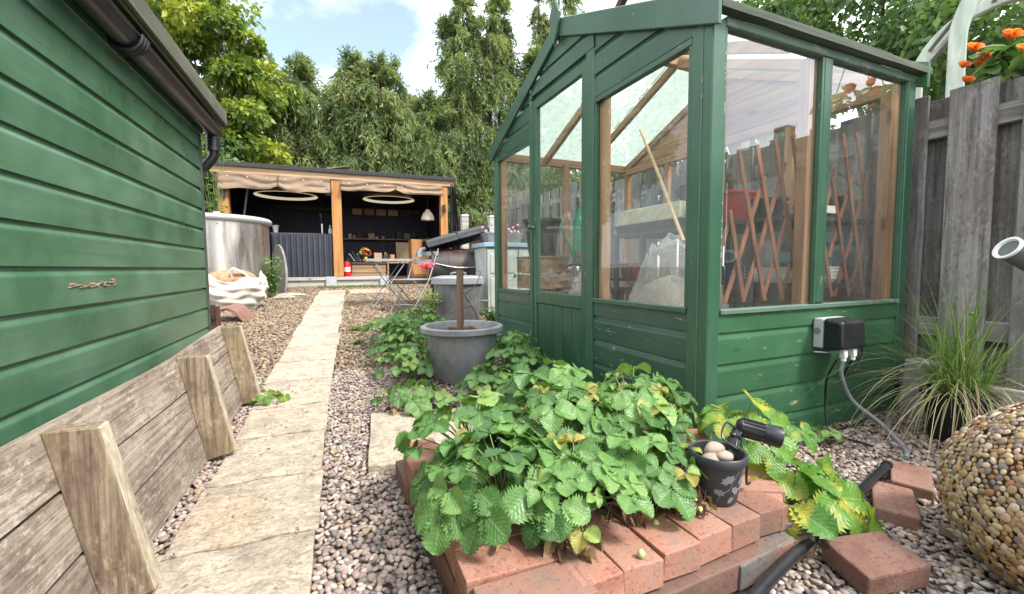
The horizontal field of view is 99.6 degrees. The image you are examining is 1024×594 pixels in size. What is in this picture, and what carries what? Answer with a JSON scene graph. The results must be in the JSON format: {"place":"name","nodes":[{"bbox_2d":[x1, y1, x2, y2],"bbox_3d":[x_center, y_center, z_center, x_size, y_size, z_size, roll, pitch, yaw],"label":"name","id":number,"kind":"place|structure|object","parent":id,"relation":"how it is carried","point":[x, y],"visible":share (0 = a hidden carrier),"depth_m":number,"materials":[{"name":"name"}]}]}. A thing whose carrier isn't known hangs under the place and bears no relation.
{"place":"outdoors","nodes":[
{"label":"outdoors","id":0,"kind":"place"},
{"bbox_2d":[0,0,226,446],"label":"garden shed","id":1,"kind":"structure","parent":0,"point":[110,110],"depth_m":1.34,"materials":[{"name":"paint"}]},
{"bbox_2d":[67,278,116,288],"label":"dried twig","id":2,"kind":"object","parent":1,"relation":"attached to","point":[94,284],"visible":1,"depth_m":1.33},
{"bbox_2d":[148,290,345,593],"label":"path","id":3,"kind":"structure","parent":0,"point":[270,552],"depth_m":1.40,"materials":[{"name":"stone"}]},
{"bbox_2d":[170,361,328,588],"bbox_3d":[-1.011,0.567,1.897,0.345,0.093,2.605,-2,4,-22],"label":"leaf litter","id":4,"kind":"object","parent":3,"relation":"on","point":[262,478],"visible":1,"depth_m":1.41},
{"bbox_2d":[247,389,290,404],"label":"weed","id":5,"kind":"object","parent":3,"relation":"on","point":[268,398],"visible":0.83,"depth_m":2.31,"materials":[{"name":"green plant"}]},
{"bbox_2d":[150,267,1022,593],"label":"ground","id":6,"kind":"structure","parent":0,"point":[431,563],"depth_m":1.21,"materials":[{"name":"gravel"}]},
{"bbox_2d":[0,325,261,593],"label":"wooden retaining wall","id":7,"kind":"structure","parent":6,"relation":"on","point":[93,491],"depth_m":0.94,"materials":[{"name":"wood"}]},
{"bbox_2d":[145,0,265,127],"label":"broadleaf tree","id":8,"kind":"object","parent":6,"relation":"on","point":[154,6],"visible":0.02,"depth_m":9.60,"materials":[{"name":"green plant"}]},
{"bbox_2d":[201,130,251,212],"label":"broadleaf tree","id":9,"kind":"object","parent":6,"relation":"on","point":[228,155],"visible":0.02,"depth_m":7.83,"materials":[{"name":"green plant"}]},
{"bbox_2d":[156,0,307,209],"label":"broadleaf tree","id":10,"kind":"object","parent":6,"relation":"on","point":[206,33],"visible":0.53,"depth_m":8.24,"materials":[{"name":"green plant"}]},
{"bbox_2d":[220,303,255,322],"bbox_3d":[-2.873,0.168,4.434,0.338,0.163,0.320,-1,8,-14],"label":"ridge tile","id":11,"kind":"object","parent":6,"relation":"on","point":[244,314],"visible":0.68,"depth_m":4.42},
{"bbox_2d":[208,268,268,308],"bbox_3d":[-3.342,-0.107,5.153,0.758,0.484,0.645,-2,4,-22],"label":"rubble bag","id":12,"kind":"object","parent":6,"relation":"on","point":[231,286],"visible":0.65,"depth_m":4.96,"materials":[{"name":"white fabric"}]},
{"bbox_2d":[201,49,312,207],"bbox_3d":[-6.413,-3.095,10.518,4.191,5.857,4.073,1,4,21],"label":"conifer tree","id":13,"kind":"object","parent":6,"relation":"on","point":[208,77],"visible":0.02,"depth_m":9.42,"materials":[{"name":"green plant"}]},
{"bbox_2d":[230,49,345,220],"bbox_3d":[-5.243,-3.113,10.870,3.667,5.707,4.172,3,5,42],"label":"conifer tree","id":14,"kind":"object","parent":6,"relation":"on","point":[301,77],"visible":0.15,"depth_m":10.10,"materials":[{"name":"green plant"}]},
{"bbox_2d":[293,82,353,167],"bbox_3d":[-4.964,-3.123,11.704,3.487,5.448,3.864,-1,4,-3],"label":"conifer tree","id":15,"kind":"object","parent":6,"relation":"on","point":[326,116],"visible":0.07,"depth_m":10.93,"materials":[{"name":"green plant"}]},
{"bbox_2d":[212,283,502,377],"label":"gravel","id":16,"kind":"structure","parent":6,"relation":"on","point":[266,366],"depth_m":4.39,"materials":[{"name":"gravel"}]},
{"bbox_2d":[203,154,227,213],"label":"bramble","id":17,"kind":"object","parent":16,"relation":"on","point":[217,197],"visible":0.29,"depth_m":6.32,"materials":[{"name":"green plant"}]},
{"bbox_2d":[210,304,220,329],"bbox_3d":[-2.754,0.197,3.975,0.110,0.250,0.094,-2,4,-22],"label":"timber offcut","id":18,"kind":"object","parent":16,"relation":"on","point":[215,316],"visible":0.63,"depth_m":3.99,"materials":[{"name":"brown wood"}]},
{"bbox_2d":[205,211,271,296],"bbox_3d":[-4.022,-0.538,5.857,1.394,1.095,1.394,-2,4,-22],"label":"steel tub","id":19,"kind":"object","parent":16,"relation":"on","point":[240,242],"visible":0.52,"depth_m":5.48,"materials":[{"name":"grey metal"}]},
{"bbox_2d":[263,253,282,297],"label":"climbing plant","id":20,"kind":"object","parent":16,"relation":"on","point":[271,281],"visible":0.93,"depth_m":5.93,"materials":[{"name":"green plant"}]},
{"bbox_2d":[272,244,287,292],"bbox_3d":[-3.459,-0.407,6.450,0.300,0.800,0.036,-17,-12,26],"label":"oval board","id":21,"kind":"object","parent":16,"relation":"on","point":[279,251],"visible":0.66,"depth_m":6.40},
{"bbox_2d":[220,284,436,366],"bbox_3d":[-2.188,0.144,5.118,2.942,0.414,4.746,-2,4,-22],"label":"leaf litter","id":22,"kind":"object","parent":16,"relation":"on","point":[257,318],"visible":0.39,"depth_m":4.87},
{"bbox_2d":[202,159,459,286],"bbox_3d":[-3.266,-1.229,8.477,4.060,1.990,2.518,-2,4,-22],"label":"garden shelter","id":23,"kind":"object","parent":16,"relation":"on","point":[312,260],"visible":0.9,"depth_m":7.80,"materials":[{"name":"wood"}]},
{"bbox_2d":[253,187,317,200],"bbox_3d":[-4.022,-1.936,7.707,1.024,0.273,1.024,-2,4,-22],"label":"ring lamp","id":24,"kind":"object","parent":23,"relation":"hanging from","point":[255,191],"visible":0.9,"depth_m":7.78,"materials":[{"name":"white metal"}]},
{"bbox_2d":[350,262,386,276],"bbox_3d":[-2.683,-0.511,8.059,0.651,0.266,0.350,-2,4,-22],"label":"planter box","id":25,"kind":"object","parent":23,"relation":"on","point":[364,272],"visible":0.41,"depth_m":7.90,"materials":[{"name":"brown wood"}]},
{"bbox_2d":[363,192,413,203],"bbox_3d":[-2.408,-2.015,8.454,0.974,0.240,0.974,-2,4,-22],"label":"ring lamp","id":26,"kind":"object","parent":23,"relation":"hanging from","point":[388,194],"visible":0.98,"depth_m":8.34,"materials":[{"name":"white metal"}]},
{"bbox_2d":[396,242,408,261],"bbox_3d":[-2.250,-0.920,8.966,0.295,0.429,0.117,-2,4,-22],"label":"cardboard sheet","id":27,"kind":"object","parent":23,"relation":"in","point":[402,250],"visible":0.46,"depth_m":8.96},
{"bbox_2d":[408,239,428,275],"bbox_3d":[-1.800,-0.762,8.434,0.368,0.703,0.359,-2,4,-22],"label":"cabinet","id":28,"kind":"object","parent":23,"relation":"on","point":[414,245],"visible":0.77,"depth_m":8.27,"materials":[{"name":"brown wood"}]},
{"bbox_2d":[363,259,412,308],"bbox_3d":[-1.558,-0.173,5.458,0.570,0.606,0.405,-2,4,-26],"label":"bistro table","id":29,"kind":"object","parent":16,"relation":"on","point":[400,260],"visible":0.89,"depth_m":5.33,"materials":[{"name":"grey metal"}]},
{"bbox_2d":[390,248,438,312],"bbox_3d":[-1.162,-0.198,5.149,0.360,0.768,0.502,2,4,30],"label":"bistro chair","id":30,"kind":"object","parent":16,"relation":"on","point":[428,253],"visible":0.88,"depth_m":5.24,"materials":[{"name":"grey metal"}]},
{"bbox_2d":[418,285,442,319],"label":"poppy plant","id":31,"kind":"object","parent":16,"relation":"on","point":[431,302],"visible":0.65,"depth_m":4.46,"materials":[{"name":"green plant"}]},
{"bbox_2d":[418,223,488,309],"bbox_3d":[-0.750,-0.401,5.509,0.890,1.079,0.591,-1,4,-16],"label":"barrel barbecue","id":32,"kind":"object","parent":16,"relation":"on","point":[448,260],"visible":0.77,"depth_m":5.31,"materials":[{"name":"black metal"}]},
{"bbox_2d":[431,272,488,320],"bbox_3d":[-0.577,-0.013,4.743,0.603,0.529,0.571,0,4,11],"label":"dustbin","id":33,"kind":"object","parent":16,"relation":"on","point":[447,304],"visible":0.68,"depth_m":4.54,"materials":[{"name":"grey plastic"}]},
{"bbox_2d":[305,44,410,232],"bbox_3d":[-3.979,-3.276,10.873,3.736,6.081,3.635,2,5,31],"label":"conifer tree","id":34,"kind":"object","parent":6,"relation":"on","point":[339,91],"visible":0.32,"depth_m":10.55,"materials":[{"name":"green plant"}]},
{"bbox_2d":[349,288,388,293],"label":"paving slab","id":35,"kind":"structure","parent":6,"relation":"on","point":[355,291],"depth_m":6.77,"materials":[{"name":"stone"}]},
{"bbox_2d":[325,47,435,242],"bbox_3d":[-3.019,-3.195,11.476,3.656,6.086,3.687,-2,4,-22],"label":"conifer tree","id":36,"kind":"object","parent":6,"relation":"on","point":[399,123],"visible":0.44,"depth_m":10.51,"materials":[{"name":"green plant"}]},
{"bbox_2d":[359,312,420,343],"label":"strawberry plant","id":37,"kind":"object","parent":6,"relation":"on","point":[390,321],"visible":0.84,"depth_m":3.46,"materials":[{"name":"green plant"}]},
{"bbox_2d":[364,327,429,368],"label":"strawberry plant","id":38,"kind":"object","parent":6,"relation":"on","point":[394,335],"visible":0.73,"depth_m":3.07,"materials":[{"name":"green plant"}]},
{"bbox_2d":[373,345,443,383],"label":"strawberry plant","id":39,"kind":"object","parent":6,"relation":"on","point":[409,368],"visible":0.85,"depth_m":2.68,"materials":[{"name":"green plant"}]},
{"bbox_2d":[370,378,451,417],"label":"strawberry plant","id":40,"kind":"object","parent":6,"relation":"on","point":[415,405],"visible":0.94,"depth_m":2.20,"materials":[{"name":"green plant"}]},
{"bbox_2d":[381,306,445,330],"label":"strawberry plant","id":41,"kind":"object","parent":6,"relation":"on","point":[421,316],"visible":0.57,"depth_m":3.83,"materials":[{"name":"green plant"}]},
{"bbox_2d":[368,407,495,474],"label":"paving slab","id":42,"kind":"structure","parent":6,"relation":"on","point":[386,428],"depth_m":1.85,"materials":[{"name":"stone"}]},
{"bbox_2d":[382,86,487,248],"bbox_3d":[-2.381,-2.879,11.595,3.566,5.208,4.046,-2,4,-22],"label":"conifer tree","id":43,"kind":"object","parent":6,"relation":"on","point":[433,162],"visible":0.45,"depth_m":11.02,"materials":[{"name":"green plant"}]},
{"bbox_2d":[420,320,502,384],"bbox_3d":[-0.327,0.356,2.848,0.536,0.352,0.536,-2,4,-22],"label":"plant pot","id":44,"kind":"object","parent":6,"relation":"on","point":[456,356],"visible":0.88,"depth_m":2.66,"materials":[{"name":"plastic"}]},
{"bbox_2d":[456,270,463,329],"bbox_3d":[-0.337,0.079,2.804,0.051,0.513,0.049,-2,4,-22],"label":"stake","id":45,"kind":"object","parent":44,"relation":"on","point":[459,302],"visible":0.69,"depth_m":2.78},
{"bbox_2d":[460,214,468,248],"bbox_3d":[-0.761,-0.705,7.007,0.120,1.249,0.110,-2,4,-22],"label":"fence post","id":46,"kind":"object","parent":6,"relation":"on","point":[464,218],"visible":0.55,"depth_m":6.94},
{"bbox_2d":[416,0,514,247],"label":"conifer tree","id":47,"kind":"object","parent":6,"relation":"on","point":[456,72],"visible":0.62,"depth_m":11.55,"materials":[{"name":"green plant"}]},
{"bbox_2d":[454,362,515,409],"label":"strawberry plant","id":48,"kind":"object","parent":6,"relation":"on","point":[472,381],"visible":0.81,"depth_m":2.30,"materials":[{"name":"green plant"}]},
{"bbox_2d":[449,0,559,251],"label":"conifer tree","id":49,"kind":"object","parent":6,"relation":"on","point":[501,72],"visible":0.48,"depth_m":11.81,"materials":[{"name":"green plant"}]},
{"bbox_2d":[471,242,547,313],"bbox_3d":[-0.006,-0.233,5.312,0.860,0.830,0.518,-2,4,-22],"label":"storage cabinet","id":50,"kind":"object","parent":6,"relation":"on","point":[484,259],"visible":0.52,"depth_m":5.04,"materials":[{"name":"green paint"}]},
{"bbox_2d":[481,223,522,242],"bbox_3d":[-0.124,-0.774,5.259,0.500,0.258,0.248,-2,4,-22],"label":"planter trough","id":51,"kind":"object","parent":50,"relation":"on","point":[513,237],"visible":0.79,"depth_m":5.22,"materials":[{"name":"grey plastic"}]},
{"bbox_2d":[494,330,532,372],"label":"strawberry plant","id":52,"kind":"object","parent":6,"relation":"on","point":[516,340],"visible":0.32,"depth_m":2.87,"materials":[{"name":"green plant"}]},
{"bbox_2d":[483,331,555,377],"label":"strawberry plant","id":53,"kind":"object","parent":6,"relation":"on","point":[510,351],"visible":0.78,"depth_m":2.54,"materials":[{"name":"green plant"}]},
{"bbox_2d":[492,44,560,258],"bbox_3d":[0.548,-3.773,12.435,3.257,6.600,3.006,-2,4,-22],"label":"conifer tree","id":54,"kind":"object","parent":6,"relation":"on","point":[529,57],"visible":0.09,"depth_m":12.04,"materials":[{"name":"green plant"}]},
{"bbox_2d":[490,0,587,243],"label":"conifer tree","id":55,"kind":"object","parent":6,"relation":"on","point":[541,29],"visible":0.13,"depth_m":12.66,"materials":[{"name":"green plant"}]},
{"bbox_2d":[516,256,569,293],"bbox_3d":[0.254,0.055,3.601,0.330,0.779,0.330,-2,4,-24],"label":"wooden crate","id":56,"kind":"object","parent":6,"relation":"on","point":[551,282],"visible":0.27,"depth_m":3.47,"materials":[{"name":"brown wood"}]},
{"bbox_2d":[523,218,561,255],"bbox_3d":[0.250,-0.484,3.564,0.316,0.300,0.316,-2,4,-24],"label":"black bucket","id":57,"kind":"object","parent":56,"relation":"on","point":[550,227],"visible":0.62,"depth_m":3.46,"materials":[{"name":"plastic"}]},
{"bbox_2d":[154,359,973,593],"bbox_3d":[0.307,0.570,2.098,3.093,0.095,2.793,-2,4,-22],"label":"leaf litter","id":58,"kind":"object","parent":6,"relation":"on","point":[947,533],"visible":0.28,"depth_m":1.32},
{"bbox_2d":[521,80,679,276],"bbox_3d":[2.126,-2.619,9.694,3.657,4.485,3.778,-2,4,-22],"label":"broadleaf tree","id":59,"kind":"object","parent":6,"relation":"on","point":[554,182],"visible":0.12,"depth_m":9.35,"materials":[{"name":"green plant"}]},
{"bbox_2d":[396,429,814,593],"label":"brick bed","id":60,"kind":"object","parent":6,"relation":"on","point":[744,541],"visible":0.41,"depth_m":0.97,"materials":[{"name":"brick"}]},
{"bbox_2d":[393,390,541,491],"bbox_3d":[-0.117,0.418,1.314,0.458,0.254,0.478,-2,4,-22],"label":"strawberry plant","id":61,"kind":"object","parent":60,"relation":"on","point":[427,423],"visible":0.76,"depth_m":1.24,"materials":[{"name":"green plant"}]},
{"bbox_2d":[409,420,608,555],"bbox_3d":[-0.009,0.448,1.113,0.503,0.220,0.473,-2,4,-22],"label":"strawberry plant","id":62,"kind":"object","parent":60,"relation":"on","point":[472,519],"visible":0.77,"depth_m":0.96,"materials":[{"name":"green plant"}]},
{"bbox_2d":[474,357,625,436],"bbox_3d":[0.125,0.373,1.553,0.503,0.307,0.480,-2,4,-22],"label":"strawberry plant","id":63,"kind":"object","parent":60,"relation":"on","point":[525,379],"visible":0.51,"depth_m":1.47,"materials":[{"name":"green plant"}]},
{"bbox_2d":[484,382,642,484],"bbox_3d":[0.136,0.403,1.284,0.485,0.284,0.500,3,5,41],"label":"strawberry plant","id":64,"kind":"object","parent":60,"relation":"on","point":[541,400],"visible":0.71,"depth_m":1.19,"materials":[{"name":"green plant"}]},
{"bbox_2d":[499,433,653,563],"bbox_3d":[0.156,0.470,1.064,0.446,0.222,0.394,-2,4,-22],"label":"strawberry plant","id":65,"kind":"object","parent":60,"relation":"on","point":[571,516],"visible":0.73,"depth_m":0.95,"materials":[{"name":"green plant"}]},
{"bbox_2d":[560,384,697,452],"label":"strawberry plant","id":66,"kind":"object","parent":60,"relation":"on","point":[651,406],"visible":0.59,"depth_m":1.27,"materials":[{"name":"green plant"}]},
{"bbox_2d":[587,362,702,432],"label":"strawberry plant","id":67,"kind":"object","parent":60,"relation":"on","point":[668,387],"visible":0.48,"depth_m":1.56,"materials":[{"name":"green plant"}]},
{"bbox_2d":[596,418,708,529],"bbox_3d":[0.337,0.461,1.158,0.380,0.222,0.379,-2,4,-22],"label":"strawberry plant","id":68,"kind":"object","parent":60,"relation":"on","point":[639,460],"visible":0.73,"depth_m":1.06,"materials":[{"name":"green plant"}]},
{"bbox_2d":[651,443,717,519],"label":"strawberry plant","id":69,"kind":"object","parent":60,"relation":"on","point":[703,504],"visible":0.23,"depth_m":1.11,"materials":[{"name":"green plant"}]},
{"bbox_2d":[688,440,748,506],"bbox_3d":[0.539,0.464,1.136,0.142,0.128,0.142,-2,4,-22],"label":"pot","id":70,"kind":"object","parent":60,"relation":"on","point":[721,485],"visible":0.87,"depth_m":1.09,"materials":[{"name":"plastic"}]},
{"bbox_2d":[704,441,724,452],"bbox_3d":[0.541,0.409,1.158,0.065,0.042,0.041,-2,4,-22],"label":"stone","id":71,"kind":"object","parent":70,"relation":"on","point":[713,447],"visible":0.65,"depth_m":1.14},
{"bbox_2d":[716,450,733,461],"bbox_3d":[0.541,0.406,1.103,0.046,0.029,0.036,-2,4,-22],"label":"stone","id":72,"kind":"object","parent":70,"relation":"in","point":[723,455],"visible":0.82,"depth_m":1.09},
{"bbox_2d":[721,417,784,485],"bbox_3d":[0.649,0.422,1.185,0.183,0.172,0.089,-1,4,-10],"label":"garden spotlight","id":73,"kind":"object","parent":60,"relation":"on","point":[770,435],"visible":0.94,"depth_m":1.17,"materials":[{"name":"black plastic"}]},
{"bbox_2d":[489,0,932,447],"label":"greenhouse","id":74,"kind":"object","parent":6,"relation":"on","point":[704,346],"visible":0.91,"depth_m":2.12,"materials":[{"name":"paint"}]},
{"bbox_2d":[527,60,585,380],"bbox_3d":[0.259,-0.405,2.673,0.092,1.842,0.658,-2,4,-24],"label":"door","id":75,"kind":"structure","parent":74,"relation":"in","point":[559,318],"depth_m":2.69,"materials":[{"name":"paint"}]},
{"bbox_2d":[560,206,580,263],"bbox_3d":[0.527,-0.476,3.338,0.348,0.440,0.169,-1,4,-3],"label":"watering can","id":76,"kind":"object","parent":74,"relation":"on","point":[576,236],"visible":0.3,"depth_m":3.29,"materials":[{"name":"green plastic"}]},
{"bbox_2d":[619,263,637,277],"bbox_3d":[0.942,-0.214,3.505,0.156,0.120,0.156,-2,4,-24],"label":"flower pot","id":77,"kind":"object","parent":74,"relation":"on","point":[626,271],"visible":0.61,"depth_m":3.46,"materials":[{"name":"ceramic"}]},
{"bbox_2d":[614,200,685,233],"bbox_3d":[1.031,-0.528,2.954,0.337,0.170,0.638,-2,4,-24],"label":"propagator","id":78,"kind":"object","parent":74,"relation":"on","point":[654,217],"visible":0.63,"depth_m":2.84,"materials":[{"name":"white plastic"}]},
{"bbox_2d":[632,275,683,306],"bbox_3d":[0.867,0.260,2.365,0.370,0.763,0.606,-2,4,-24],"label":"compost bag","id":79,"kind":"object","parent":74,"relation":"on","point":[667,290],"visible":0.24,"depth_m":2.29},
{"bbox_2d":[639,129,684,242],"bbox_3d":[0.779,-0.643,2.300,0.020,0.752,0.847,0,4,3],"label":"cane","id":80,"kind":"object","parent":74,"relation":"in","point":[670,206],"visible":0.98,"depth_m":2.19,"materials":[{"name":"brown wood"}]},
{"bbox_2d":[723,189,762,221],"bbox_3d":[1.262,-0.509,2.531,0.240,0.185,0.280,-2,4,-24],"label":"red trough","id":81,"kind":"object","parent":74,"relation":"on","point":[734,200],"visible":0.27,"depth_m":2.41,"materials":[{"name":"plastic"}]},
{"bbox_2d":[722,266,787,280],"bbox_3d":[1.470,-0.151,2.734,0.300,0.090,0.500,-2,4,-24],"label":"seed tray","id":82,"kind":"object","parent":74,"relation":"on","point":[726,272],"visible":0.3,"depth_m":2.66,"materials":[{"name":"blue plastic"}]},
{"bbox_2d":[750,197,788,217],"bbox_3d":[1.300,-0.444,2.202,0.186,0.100,0.186,-2,4,-24],"label":"flower pot","id":83,"kind":"object","parent":74,"relation":"on","point":[778,209],"visible":0.34,"depth_m":2.14,"materials":[{"name":"plastic"}]},
{"bbox_2d":[744,267,842,282],"bbox_3d":[1.485,-0.119,2.305,0.237,0.084,0.377,-2,4,-24],"label":"seed tray","id":84,"kind":"object","parent":74,"relation":"on","point":[834,271],"visible":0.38,"depth_m":2.23,"materials":[{"name":"white plastic"}]},
{"bbox_2d":[721,132,873,302],"bbox_3d":[1.359,-0.397,2.017,1.256,0.817,0.016,-2,4,-24],"label":"trellis","id":85,"kind":"object","parent":74,"relation":"on","point":[750,226],"visible":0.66,"depth_m":1.96,"materials":[{"name":"wood"}]},
{"bbox_2d":[775,232,848,279],"bbox_3d":[1.631,-0.220,2.363,0.294,0.255,0.210,-2,4,-24],"label":"plastic crate","id":86,"kind":"object","parent":74,"relation":"on","point":[786,256],"visible":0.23,"depth_m":2.31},
{"bbox_2d":[813,316,865,361],"bbox_3d":[1.418,0.181,1.885,0.210,0.183,0.124,-2,4,-24],"label":"socket box","id":87,"kind":"object","parent":74,"relation":"attached to","point":[841,334],"visible":1,"depth_m":1.85,"materials":[{"name":"grey plastic"}]},
{"bbox_2d":[824,359,867,431],"bbox_3d":[1.528,0.430,1.956,0.322,0.339,0.067,-2,4,-22],"label":"cable","id":88,"kind":"object","parent":87,"relation":"hanging from","point":[825,397],"visible":0.89,"depth_m":1.93,"materials":[{"name":"black plastic"}]},
{"bbox_2d":[838,361,909,459],"bbox_3d":[1.512,0.439,1.767,0.148,0.331,0.287,-1,4,-16],"label":"cable","id":89,"kind":"object","parent":87,"relation":"attached to","point":[906,456],"visible":1,"depth_m":1.85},
{"bbox_2d":[617,0,866,207],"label":"broadleaf tree","id":90,"kind":"object","parent":6,"relation":"on","point":[773,6],"visible":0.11,"depth_m":8.11,"materials":[{"name":"green plant"}]},
{"bbox_2d":[493,76,1023,409],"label":"board fence","id":91,"kind":"object","parent":6,"relation":"on","point":[966,208],"visible":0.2,"depth_m":2.15,"materials":[{"name":"wood"}]},
{"bbox_2d":[697,389,841,500],"bbox_3d":[0.812,0.498,1.410,0.462,0.361,0.441,-2,4,-22],"label":"leafy plant","id":92,"kind":"object","parent":6,"relation":"on","point":[774,458],"visible":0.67,"depth_m":1.32,"materials":[{"name":"green plant"}]},
{"bbox_2d":[748,458,885,542],"bbox_3d":[0.810,0.577,1.231,0.372,0.194,0.315,-2,4,-22],"label":"leafy plant","id":93,"kind":"object","parent":6,"relation":"on","point":[827,514],"visible":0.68,"depth_m":1.15,"materials":[{"name":"green plant"}]},
{"bbox_2d":[747,460,893,593],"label":"conduit","id":94,"kind":"object","parent":6,"relation":"on","point":[776,572],"visible":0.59,"depth_m":1.04,"materials":[{"name":"black plastic"}]},
{"bbox_2d":[809,423,844,444],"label":"strawberry plant","id":95,"kind":"object","parent":6,"relation":"on","point":[823,434],"visible":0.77,"depth_m":1.78,"materials":[{"name":"green plant"}]},
{"bbox_2d":[821,531,930,593],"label":"brick","id":96,"kind":"object","parent":6,"relation":"on","point":[877,562],"visible":0.99,"depth_m":1.00,"materials":[{"name":"brick"}]},
{"bbox_2d":[750,0,1023,190],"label":"broadleaf tree","id":97,"kind":"object","parent":6,"relation":"on","point":[814,15],"visible":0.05,"depth_m":5.97,"materials":[{"name":"green plant"}]},
{"bbox_2d":[870,481,921,530],"bbox_3d":[1.165,0.644,1.321,0.109,0.069,0.216,3,5,38],"label":"brick","id":98,"kind":"object","parent":6,"relation":"on","point":[896,505],"visible":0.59,"depth_m":1.27,"materials":[{"name":"brick"}]},
{"bbox_2d":[890,460,933,506],"bbox_3d":[1.351,0.630,1.466,0.108,0.069,0.218,3,5,41],"label":"brick","id":99,"kind":"object","parent":6,"relation":"on","point":[917,480],"visible":0.72,"depth_m":1.43,"materials":[{"name":"brick"}]},
{"bbox_2d":[898,357,944,418],"bbox_3d":[2.035,0.453,2.126,0.127,0.286,0.164,-2,4,-22],"label":"concrete block","id":100,"kind":"object","parent":6,"relation":"on","point":[913,393],"depth_m":2.13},
{"bbox_2d":[848,0,1023,116],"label":"broadleaf tree","id":101,"kind":"object","parent":6,"relation":"on","point":[922,31],"visible":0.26,"depth_m":4.41,"materials":[{"name":"green plant"}]},
{"bbox_2d":[919,383,1001,442],"bbox_3d":[1.885,0.504,1.831,0.246,0.220,0.246,-2,4,-22],"label":"grass pot","id":102,"kind":"object","parent":6,"relation":"on","point":[946,426],"depth_m":1.79,"materials":[{"name":"black plastic"}]},
{"bbox_2d":[795,260,1023,468],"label":"ornamental grass","id":103,"kind":"object","parent":102,"relation":"in","point":[955,380],"depth_m":1.76,"materials":[{"name":"plant"}]},
{"bbox_2d":[935,401,1023,593],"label":"pebble pot","id":104,"kind":"object","parent":6,"relation":"on","point":[979,472],"visible":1,"depth_m":0.99,"materials":[{"name":"stone"}]},
{"bbox_2d":[992,237,1023,270],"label":"path light","id":105,"kind":"object","parent":6,"relation":"on","point":[1010,250],"visible":0.99,"depth_m":1.46,"materials":[{"name":"metal"}]},
{"bbox_2d":[182,0,1018,267],"label":"sky","id":106,"kind":"structure","parent":0,"point":[316,28],"materials":[{"name":"white"}]},
{"bbox_2d":[915,0,1019,98],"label":"garden arch","id":107,"kind":"structure","parent":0,"point":[952,34],"depth_m":2.75,"materials":[{"name":"white metal"}]},
{"bbox_2d":[958,28,1023,83],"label":"flowering plant","id":108,"kind":"object","parent":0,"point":[1008,63],"visible":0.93,"depth_m":1.95,"materials":[{"name":"orange plant"}]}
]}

